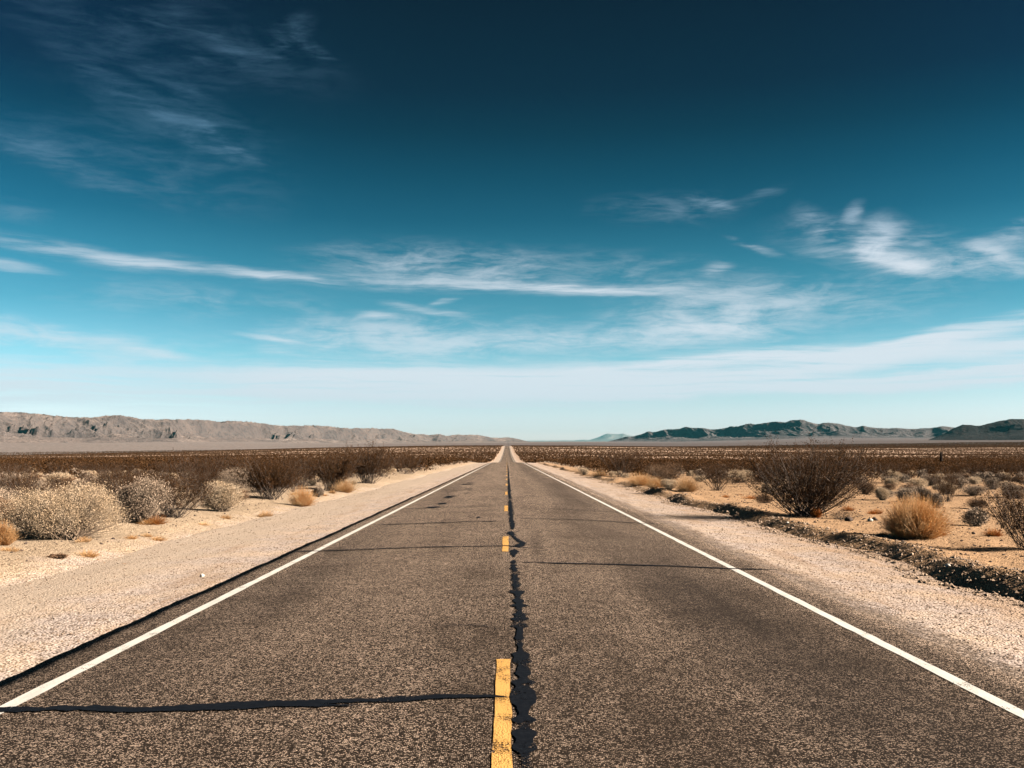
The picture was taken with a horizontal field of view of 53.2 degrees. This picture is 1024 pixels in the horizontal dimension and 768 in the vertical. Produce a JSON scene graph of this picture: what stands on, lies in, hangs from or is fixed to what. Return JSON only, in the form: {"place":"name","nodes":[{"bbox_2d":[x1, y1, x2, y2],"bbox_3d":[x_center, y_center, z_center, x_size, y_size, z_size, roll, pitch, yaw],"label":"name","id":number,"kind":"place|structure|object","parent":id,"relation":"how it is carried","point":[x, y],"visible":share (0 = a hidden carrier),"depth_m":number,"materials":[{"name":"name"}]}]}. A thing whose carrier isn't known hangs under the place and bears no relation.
{"place":"outdoors","nodes":[
{"label":"outdoors","id":0,"kind":"place"},
{"bbox_2d":[0,412,528,442],"bbox_3d":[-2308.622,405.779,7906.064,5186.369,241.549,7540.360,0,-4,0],"label":"mountain range","id":1,"kind":"structure","parent":0,"point":[19,427],"depth_m":6702.07,"materials":[{"name":"stone"}]},
{"bbox_2d":[0,446,1023,767],"bbox_3d":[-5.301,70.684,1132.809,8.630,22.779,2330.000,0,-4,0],"label":"road","id":2,"kind":"structure","parent":0,"point":[506,610],"depth_m":8.61,"materials":[{"name":"asphalt"}]},
{"bbox_2d":[0,438,1023,600],"bbox_3d":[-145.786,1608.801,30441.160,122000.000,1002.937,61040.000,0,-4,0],"label":"ground","id":3,"kind":"structure","parent":0,"point":[49,547],"depth_m":30.58,"materials":[{"name":"sand"}]},
{"bbox_2d":[0,498,13,511],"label":"brown shrub","id":4,"kind":"object","parent":3,"relation":"on","point":[4,505],"visible":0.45,"depth_m":29.31,"materials":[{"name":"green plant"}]},
{"bbox_2d":[0,487,18,505],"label":"grey shrub","id":5,"kind":"object","parent":3,"relation":"on","point":[5,493],"visible":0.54,"depth_m":31.77,"materials":[{"name":"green plant"}]},
{"bbox_2d":[0,519,20,545],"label":"grass clump","id":6,"kind":"object","parent":3,"relation":"on","point":[6,537],"visible":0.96,"depth_m":19.41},
{"bbox_2d":[0,470,23,489],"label":"grey shrub","id":7,"kind":"object","parent":3,"relation":"on","point":[13,476],"visible":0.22,"depth_m":45.09,"materials":[{"name":"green plant"}]},
{"bbox_2d":[0,463,26,488],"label":"creosote bush","id":8,"kind":"object","parent":3,"relation":"on","point":[7,468],"visible":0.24,"depth_m":48.53,"materials":[{"name":"brown plant"}]},
{"bbox_2d":[0,462,35,477],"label":"creosote bush","id":9,"kind":"object","parent":3,"relation":"on","point":[7,465],"visible":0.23,"depth_m":50.08,"materials":[{"name":"brown plant"}]},
{"bbox_2d":[0,461,50,497],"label":"creosote bush","id":10,"kind":"object","parent":3,"relation":"on","point":[11,480],"visible":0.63,"depth_m":39.42,"materials":[{"name":"brown plant"}]},
{"bbox_2d":[0,468,66,507],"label":"creosote bush","id":11,"kind":"object","parent":3,"relation":"on","point":[31,485],"visible":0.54,"depth_m":32.99,"materials":[{"name":"brown plant"}]},
{"bbox_2d":[29,478,48,493],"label":"grey shrub","id":12,"kind":"object","parent":3,"relation":"on","point":[39,486],"visible":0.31,"depth_m":44.11,"materials":[{"name":"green plant"}]},
{"bbox_2d":[37,459,62,474],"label":"creosote bush","id":13,"kind":"object","parent":3,"relation":"on","point":[47,467],"visible":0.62,"depth_m":75.44,"materials":[{"name":"brown plant"}]},
{"bbox_2d":[43,463,65,472],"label":"creosote bush","id":14,"kind":"object","parent":3,"relation":"on","point":[59,469],"visible":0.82,"depth_m":72.64,"materials":[{"name":"brown plant"}]},
{"bbox_2d":[46,552,68,558],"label":"brown shrub","id":15,"kind":"object","parent":3,"relation":"on","point":[60,556],"visible":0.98,"depth_m":18.01,"materials":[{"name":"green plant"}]},
{"bbox_2d":[47,472,71,484],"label":"dry shrub","id":16,"kind":"object","parent":3,"relation":"on","point":[57,475],"visible":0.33,"depth_m":58.00,"materials":[{"name":"beige plant"}]},
{"bbox_2d":[0,474,134,540],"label":"dry shrub","id":17,"kind":"object","parent":3,"relation":"on","point":[66,520],"visible":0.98,"depth_m":21.15,"materials":[{"name":"beige plant"}]},
{"bbox_2d":[45,472,105,509],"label":"creosote bush","id":18,"kind":"object","parent":3,"relation":"on","point":[61,490],"visible":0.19,"depth_m":24.44,"materials":[{"name":"brown plant"}]},
{"bbox_2d":[75,549,101,557],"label":"grass tuft","id":19,"kind":"object","parent":3,"relation":"on","point":[88,554],"visible":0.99,"depth_m":18.73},
{"bbox_2d":[75,468,109,487],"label":"creosote bush","id":20,"kind":"object","parent":3,"relation":"on","point":[91,475],"visible":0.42,"depth_m":49.43,"materials":[{"name":"brown plant"}]},
{"bbox_2d":[77,463,140,494],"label":"creosote bush","id":21,"kind":"object","parent":3,"relation":"on","point":[107,475],"visible":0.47,"depth_m":41.15,"materials":[{"name":"brown plant"}]},
{"bbox_2d":[93,476,127,494],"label":"creosote bush","id":22,"kind":"object","parent":3,"relation":"on","point":[107,485],"visible":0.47,"depth_m":37.10,"materials":[{"name":"brown plant"}]},
{"bbox_2d":[97,460,126,470],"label":"creosote bush","id":23,"kind":"object","parent":3,"relation":"on","point":[111,466],"visible":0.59,"depth_m":79.31,"materials":[{"name":"brown plant"}]},
{"bbox_2d":[109,468,158,486],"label":"creosote bush","id":24,"kind":"object","parent":3,"relation":"on","point":[128,477],"visible":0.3,"depth_m":36.77,"materials":[{"name":"brown plant"}]},
{"bbox_2d":[110,470,161,505],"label":"creosote bush","id":25,"kind":"object","parent":3,"relation":"on","point":[123,483],"visible":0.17,"depth_m":30.30,"materials":[{"name":"brown plant"}]},
{"bbox_2d":[108,473,174,523],"bbox_3d":[-9.197,2.816,25.349,1.714,1.339,1.387,0,-4,0],"label":"grey shrub","id":26,"kind":"object","parent":3,"relation":"on","point":[136,496],"visible":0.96,"depth_m":25.17,"materials":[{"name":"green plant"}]},
{"bbox_2d":[123,459,173,481],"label":"creosote bush","id":27,"kind":"object","parent":3,"relation":"on","point":[162,466],"visible":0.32,"depth_m":49.62,"materials":[{"name":"brown plant"}]},
{"bbox_2d":[142,513,169,524],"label":"grass clump","id":28,"kind":"object","parent":3,"relation":"on","point":[157,522],"visible":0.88,"depth_m":25.45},
{"bbox_2d":[146,467,178,485],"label":"creosote bush","id":29,"kind":"object","parent":3,"relation":"on","point":[162,474],"visible":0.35,"depth_m":47.52,"materials":[{"name":"brown plant"}]},
{"bbox_2d":[124,464,221,518],"bbox_3d":[-9.326,2.910,28.017,2.890,1.517,2.849,0,-4,0],"label":"creosote bush","id":30,"kind":"object","parent":3,"relation":"on","point":[171,511],"visible":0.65,"depth_m":27.80,"materials":[{"name":"brown plant"}]},
{"bbox_2d":[157,452,229,489],"bbox_3d":[-14.911,4.048,47.550,3.085,1.840,3.022,2,-4,-28],"label":"creosote bush","id":31,"kind":"object","parent":3,"relation":"on","point":[179,466],"visible":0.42,"depth_m":47.33,"materials":[{"name":"brown plant"}]},
{"bbox_2d":[175,465,218,493],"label":"creosote bush","id":32,"kind":"object","parent":3,"relation":"on","point":[191,472],"visible":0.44,"depth_m":42.36,"materials":[{"name":"brown plant"}]},
{"bbox_2d":[186,458,219,484],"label":"creosote bush","id":33,"kind":"object","parent":3,"relation":"on","point":[206,468],"visible":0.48,"depth_m":44.28,"materials":[{"name":"brown plant"}]},
{"bbox_2d":[170,448,241,483],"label":"creosote bush","id":34,"kind":"object","parent":3,"relation":"on","point":[210,459],"visible":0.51,"depth_m":45.22,"materials":[{"name":"brown plant"}]},
{"bbox_2d":[189,467,223,495],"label":"creosote bush","id":35,"kind":"object","parent":3,"relation":"on","point":[202,478],"visible":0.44,"depth_m":40.51,"materials":[{"name":"brown plant"}]},
{"bbox_2d":[200,479,245,511],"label":"dry shrub","id":36,"kind":"object","parent":3,"relation":"on","point":[222,497],"visible":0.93,"depth_m":31.94,"materials":[{"name":"beige plant"}]},
{"bbox_2d":[207,451,253,482],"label":"creosote bush","id":37,"kind":"object","parent":3,"relation":"on","point":[227,463],"visible":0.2,"depth_m":50.65,"materials":[{"name":"brown plant"}]},
{"bbox_2d":[216,467,254,490],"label":"grey shrub","id":38,"kind":"object","parent":3,"relation":"on","point":[231,479],"visible":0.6,"depth_m":42.56,"materials":[{"name":"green plant"}]},
{"bbox_2d":[0,446,504,680],"bbox_3d":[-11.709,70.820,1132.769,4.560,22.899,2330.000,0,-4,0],"label":"gravel shoulder","id":39,"kind":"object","parent":3,"relation":"on","point":[29,657],"visible":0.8,"depth_m":15.98},
{"bbox_2d":[234,456,274,492],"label":"creosote bush","id":40,"kind":"object","parent":3,"relation":"on","point":[249,477],"visible":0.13,"depth_m":44.49,"materials":[{"name":"brown plant"}]},
{"bbox_2d":[219,451,315,499],"bbox_3d":[-9.433,3.569,40.082,3.629,1.926,3.394,0,-4,0],"label":"creosote bush","id":41,"kind":"object","parent":3,"relation":"on","point":[274,477],"visible":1,"depth_m":39.90,"materials":[{"name":"brown plant"}]},
{"bbox_2d":[255,457,303,491],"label":"creosote bush","id":42,"kind":"object","parent":3,"relation":"on","point":[286,476],"visible":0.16,"depth_m":45.32,"materials":[{"name":"brown plant"}]},
{"bbox_2d":[284,467,309,491],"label":"creosote bush","id":43,"kind":"object","parent":3,"relation":"on","point":[298,481],"visible":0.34,"depth_m":46.83,"materials":[{"name":"brown plant"}]},
{"bbox_2d":[278,454,318,486],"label":"creosote bush","id":44,"kind":"object","parent":3,"relation":"on","point":[308,474],"visible":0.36,"depth_m":53.73,"materials":[{"name":"brown plant"}]},
{"bbox_2d":[287,485,316,506],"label":"grass clump","id":45,"kind":"object","parent":3,"relation":"on","point":[301,500],"visible":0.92,"depth_m":38.29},
{"bbox_2d":[312,485,324,496],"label":"grey shrub","id":46,"kind":"object","parent":3,"relation":"on","point":[319,490],"visible":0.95,"depth_m":43.66,"materials":[{"name":"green plant"}]},
{"bbox_2d":[303,447,365,490],"bbox_3d":[-8.936,4.231,51.108,3.204,2.276,3.855,0,-4,0],"label":"creosote bush","id":47,"kind":"object","parent":3,"relation":"on","point":[331,476],"visible":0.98,"depth_m":50.94,"materials":[{"name":"brown plant"}]},
{"bbox_2d":[328,476,357,492],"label":"grass clump","id":48,"kind":"object","parent":3,"relation":"on","point":[344,487],"visible":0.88,"depth_m":50.55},
{"bbox_2d":[332,437,399,483],"bbox_3d":[-9.050,4.745,64.388,4.460,3.056,3.988,0,-4,0],"label":"creosote bush","id":49,"kind":"object","parent":3,"relation":"on","point":[363,469],"visible":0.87,"depth_m":63.87,"materials":[{"name":"brown plant"}]},
{"bbox_2d":[385,452,435,474],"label":"creosote bush","id":50,"kind":"object","parent":3,"relation":"on","point":[407,463],"visible":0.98,"depth_m":90.11,"materials":[{"name":"brown plant"}]},
{"bbox_2d":[65,461,954,478],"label":"pale scrub","id":51,"kind":"object","parent":3,"relation":"on","point":[388,476],"visible":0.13,"depth_m":122.48,"materials":[{"name":"grey plant"}]},
{"bbox_2d":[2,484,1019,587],"bbox_3d":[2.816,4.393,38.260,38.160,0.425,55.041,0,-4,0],"label":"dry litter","id":52,"kind":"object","parent":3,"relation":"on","point":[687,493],"visible":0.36,"depth_m":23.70,"materials":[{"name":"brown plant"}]},
{"bbox_2d":[0,442,1023,462],"bbox_3d":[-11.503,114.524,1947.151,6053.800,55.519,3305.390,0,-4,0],"label":"distant scrub","id":53,"kind":"object","parent":3,"relation":"on","point":[569,453],"visible":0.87,"depth_m":1250.83,"materials":[{"name":"brown plant"}]},
{"bbox_2d":[0,457,1023,479],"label":"creosote scrub","id":54,"kind":"object","parent":3,"relation":"on","point":[596,464],"visible":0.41,"depth_m":149.11,"materials":[{"name":"brown plant"}]},
{"bbox_2d":[2,482,1023,565],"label":"desert pebbles","id":55,"kind":"object","parent":3,"relation":"on","point":[738,502],"visible":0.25,"depth_m":27.76,"materials":[{"name":"stone"}]},
{"bbox_2d":[589,470,609,475],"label":"grass clump","id":56,"kind":"object","parent":3,"relation":"on","point":[600,474],"visible":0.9,"depth_m":86.03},
{"bbox_2d":[598,447,647,476],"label":"creosote bush","id":57,"kind":"object","parent":3,"relation":"on","point":[621,464],"visible":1,"depth_m":84.26,"materials":[{"name":"brown plant"}]},
{"bbox_2d":[623,471,653,485],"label":"grass clump","id":58,"kind":"object","parent":3,"relation":"on","point":[636,481],"visible":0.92,"depth_m":60.86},
{"bbox_2d":[641,477,666,488],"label":"grass clump","id":59,"kind":"object","parent":3,"relation":"on","point":[654,485],"visible":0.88,"depth_m":50.06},
{"bbox_2d":[644,461,686,481],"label":"brown shrub","id":60,"kind":"object","parent":3,"relation":"on","point":[663,473],"visible":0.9,"depth_m":70.27,"materials":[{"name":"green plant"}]},
{"bbox_2d":[660,479,677,489],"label":"dry shrub","id":61,"kind":"object","parent":3,"relation":"on","point":[668,485],"visible":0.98,"depth_m":49.05,"materials":[{"name":"beige plant"}]},
{"bbox_2d":[672,477,700,491],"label":"grass clump","id":62,"kind":"object","parent":3,"relation":"on","point":[684,487],"visible":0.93,"depth_m":48.59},
{"bbox_2d":[683,460,709,476],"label":"creosote bush","id":63,"kind":"object","parent":3,"relation":"on","point":[686,469],"visible":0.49,"depth_m":80.10,"materials":[{"name":"brown plant"}]},
{"bbox_2d":[691,462,740,490],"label":"creosote bush","id":64,"kind":"object","parent":3,"relation":"on","point":[717,481],"visible":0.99,"depth_m":53.12,"materials":[{"name":"brown plant"}]},
{"bbox_2d":[699,460,733,480],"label":"creosote bush","id":65,"kind":"object","parent":3,"relation":"on","point":[717,468],"visible":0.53,"depth_m":66.69,"materials":[{"name":"brown plant"}]},
{"bbox_2d":[724,467,751,482],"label":"dry shrub","id":66,"kind":"object","parent":3,"relation":"on","point":[738,473],"visible":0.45,"depth_m":68.93,"materials":[{"name":"beige plant"}]},
{"bbox_2d":[753,493,773,502],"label":"brown shrub","id":67,"kind":"object","parent":3,"relation":"on","point":[760,499],"visible":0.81,"depth_m":38.50,"materials":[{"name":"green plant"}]},
{"bbox_2d":[510,446,1023,681],"bbox_3d":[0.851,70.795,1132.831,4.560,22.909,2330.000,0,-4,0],"label":"gravel shoulder","id":68,"kind":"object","parent":3,"relation":"on","point":[985,657],"visible":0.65,"depth_m":14.95},
{"bbox_2d":[0,486,1023,675],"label":"gravel","id":69,"kind":"structure","parent":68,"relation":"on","point":[591,488],"depth_m":15.80,"materials":[{"name":"gravel"}]},
{"bbox_2d":[586,476,1023,607],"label":"bank rubble","id":70,"kind":"object","parent":68,"relation":"on","point":[899,568],"visible":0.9,"depth_m":19.15,"materials":[{"name":"gravel"}]},
{"bbox_2d":[734,427,891,516],"bbox_3d":[8.883,2.573,30.326,4.579,2.762,4.504,-2,-5,30],"label":"creosote bush","id":71,"kind":"object","parent":3,"relation":"on","point":[820,494],"visible":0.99,"depth_m":29.96,"materials":[{"name":"brown plant"}]},
{"bbox_2d":[811,505,823,517],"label":"grass clump","id":72,"kind":"object","parent":3,"relation":"on","point":[817,514],"visible":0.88,"depth_m":29.72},
{"bbox_2d":[822,509,861,518],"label":"brown shrub","id":73,"kind":"object","parent":3,"relation":"on","point":[839,514],"visible":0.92,"depth_m":29.25,"materials":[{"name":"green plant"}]},
{"bbox_2d":[858,480,877,494],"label":"brown shrub","id":74,"kind":"object","parent":3,"relation":"on","point":[872,488],"visible":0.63,"depth_m":48.65,"materials":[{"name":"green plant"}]},
{"bbox_2d":[874,486,892,499],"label":"dry shrub","id":75,"kind":"object","parent":3,"relation":"on","point":[881,493],"visible":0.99,"depth_m":41.15,"materials":[{"name":"grey plant"}]},
{"bbox_2d":[873,464,898,482],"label":"creosote bush","id":76,"kind":"object","parent":3,"relation":"on","point":[886,473],"visible":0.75,"depth_m":65.70,"materials":[{"name":"brown plant"}]},
{"bbox_2d":[882,482,897,489],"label":"brown shrub","id":77,"kind":"object","parent":3,"relation":"on","point":[890,487],"visible":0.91,"depth_m":53.72,"materials":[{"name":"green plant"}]},
{"bbox_2d":[883,478,900,486],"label":"dry shrub","id":78,"kind":"object","parent":3,"relation":"on","point":[889,481],"visible":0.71,"depth_m":58.48,"materials":[{"name":"beige plant"}]},
{"bbox_2d":[878,462,909,474],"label":"creosote bush","id":79,"kind":"object","parent":3,"relation":"on","point":[902,470],"visible":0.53,"depth_m":74.89,"materials":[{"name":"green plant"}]},
{"bbox_2d":[887,468,901,480],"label":"dry shrub","id":80,"kind":"object","parent":3,"relation":"on","point":[898,474],"visible":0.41,"depth_m":66.41,"materials":[{"name":"beige plant"}]},
{"bbox_2d":[897,475,912,482],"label":"grey shrub","id":81,"kind":"object","parent":3,"relation":"on","point":[903,479],"visible":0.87,"depth_m":64.26,"materials":[{"name":"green plant"}]},
{"bbox_2d":[895,487,921,502],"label":"grey shrub","id":82,"kind":"object","parent":3,"relation":"on","point":[901,492],"visible":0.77,"depth_m":37.88,"materials":[{"name":"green plant"}]},
{"bbox_2d":[895,463,921,478],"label":"creosote bush","id":83,"kind":"object","parent":3,"relation":"on","point":[907,468],"visible":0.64,"depth_m":79.37,"materials":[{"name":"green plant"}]},
{"bbox_2d":[876,491,958,538],"bbox_3d":[8.791,2.874,22.303,1.859,1.120,1.919,0,-4,0],"label":"grass clump","id":84,"kind":"object","parent":3,"relation":"on","point":[912,520],"visible":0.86,"depth_m":22.02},
{"bbox_2d":[908,477,928,487],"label":"dry shrub","id":85,"kind":"object","parent":3,"relation":"on","point":[921,482],"visible":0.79,"depth_m":56.60,"materials":[{"name":"beige plant"}]},
{"bbox_2d":[913,488,932,501],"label":"grey shrub","id":86,"kind":"object","parent":3,"relation":"on","point":[924,493],"visible":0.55,"depth_m":39.83,"materials":[{"name":"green plant"}]},
{"bbox_2d":[920,474,944,485],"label":"grey shrub","id":87,"kind":"object","parent":3,"relation":"on","point":[930,479],"visible":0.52,"depth_m":60.24,"materials":[{"name":"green plant"}]},
{"bbox_2d":[928,493,944,507],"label":"grey shrub","id":88,"kind":"object","parent":3,"relation":"on","point":[935,498],"visible":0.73,"depth_m":35.00,"materials":[{"name":"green plant"}]},
{"bbox_2d":[924,467,963,501],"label":"creosote bush","id":89,"kind":"object","parent":3,"relation":"on","point":[947,491],"visible":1,"depth_m":39.75,"materials":[{"name":"brown plant"}]},
{"bbox_2d":[931,461,961,474],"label":"creosote bush","id":90,"kind":"object","parent":3,"relation":"on","point":[950,469],"visible":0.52,"depth_m":74.57,"materials":[{"name":"brown plant"}]},
{"bbox_2d":[938,480,960,493],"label":"dry shrub","id":91,"kind":"object","parent":3,"relation":"on","point":[948,488],"visible":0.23,"depth_m":48.55,"materials":[{"name":"brown plant"}]},
{"bbox_2d":[950,478,970,488],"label":"grey shrub","id":92,"kind":"object","parent":3,"relation":"on","point":[962,483],"visible":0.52,"depth_m":56.94,"materials":[{"name":"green plant"}]},
{"bbox_2d":[953,461,977,473],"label":"creosote bush","id":93,"kind":"object","parent":3,"relation":"on","point":[962,470],"visible":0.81,"depth_m":83.89,"materials":[{"name":"brown plant"}]},
{"bbox_2d":[959,484,986,495],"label":"grey shrub","id":94,"kind":"object","parent":3,"relation":"on","point":[975,489],"visible":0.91,"depth_m":46.85,"materials":[{"name":"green plant"}]},
{"bbox_2d":[960,507,990,526],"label":"grey shrub","id":95,"kind":"object","parent":3,"relation":"on","point":[979,516],"visible":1,"depth_m":26.89,"materials":[{"name":"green plant"}]},
{"bbox_2d":[964,497,987,508],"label":"brown shrub","id":96,"kind":"object","parent":3,"relation":"on","point":[981,505],"visible":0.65,"depth_m":34.94,"materials":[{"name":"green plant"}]},
{"bbox_2d":[975,462,1000,472],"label":"creosote bush","id":97,"kind":"object","parent":3,"relation":"on","point":[989,470],"visible":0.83,"depth_m":75.03,"materials":[{"name":"brown plant"}]},
{"bbox_2d":[983,477,1000,488],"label":"grey shrub","id":98,"kind":"object","parent":3,"relation":"on","point":[996,482],"visible":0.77,"depth_m":56.12,"materials":[{"name":"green plant"}]},
{"bbox_2d":[980,527,1008,536],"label":"grass clump","id":99,"kind":"object","parent":3,"relation":"on","point":[993,533],"visible":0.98,"depth_m":23.23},
{"bbox_2d":[969,474,1023,549],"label":"creosote bush","id":100,"kind":"object","parent":3,"relation":"on","point":[1016,523],"visible":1,"depth_m":19.55,"materials":[{"name":"brown plant"}]},
{"bbox_2d":[996,470,1023,482],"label":"creosote bush","id":101,"kind":"object","parent":3,"relation":"on","point":[1009,475],"visible":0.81,"depth_m":59.70,"materials":[{"name":"brown plant"}]},
{"bbox_2d":[997,480,1023,495],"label":"grey shrub","id":102,"kind":"object","parent":3,"relation":"on","point":[1015,485],"visible":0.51,"depth_m":45.04,"materials":[{"name":"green plant"}]},
{"bbox_2d":[0,0,1023,440],"label":"sky","id":103,"kind":"structure","parent":0,"point":[526,220],"materials":[{"name":"blue"}]},
{"bbox_2d":[529,434,630,441],"bbox_3d":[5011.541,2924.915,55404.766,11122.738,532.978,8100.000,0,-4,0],"label":"range","id":104,"kind":"structure","parent":0,"point":[607,437],"depth_m":56192.30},
{"bbox_2d":[608,419,953,441],"bbox_3d":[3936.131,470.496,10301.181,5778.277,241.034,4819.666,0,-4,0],"label":"mountain range","id":105,"kind":"structure","parent":0,"point":[793,429],"depth_m":10371.81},
{"bbox_2d":[929,419,1023,439],"bbox_3d":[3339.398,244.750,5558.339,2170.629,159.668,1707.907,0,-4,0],"label":"dark hill","id":106,"kind":"structure","parent":0,"point":[1010,429],"depth_m":5754.61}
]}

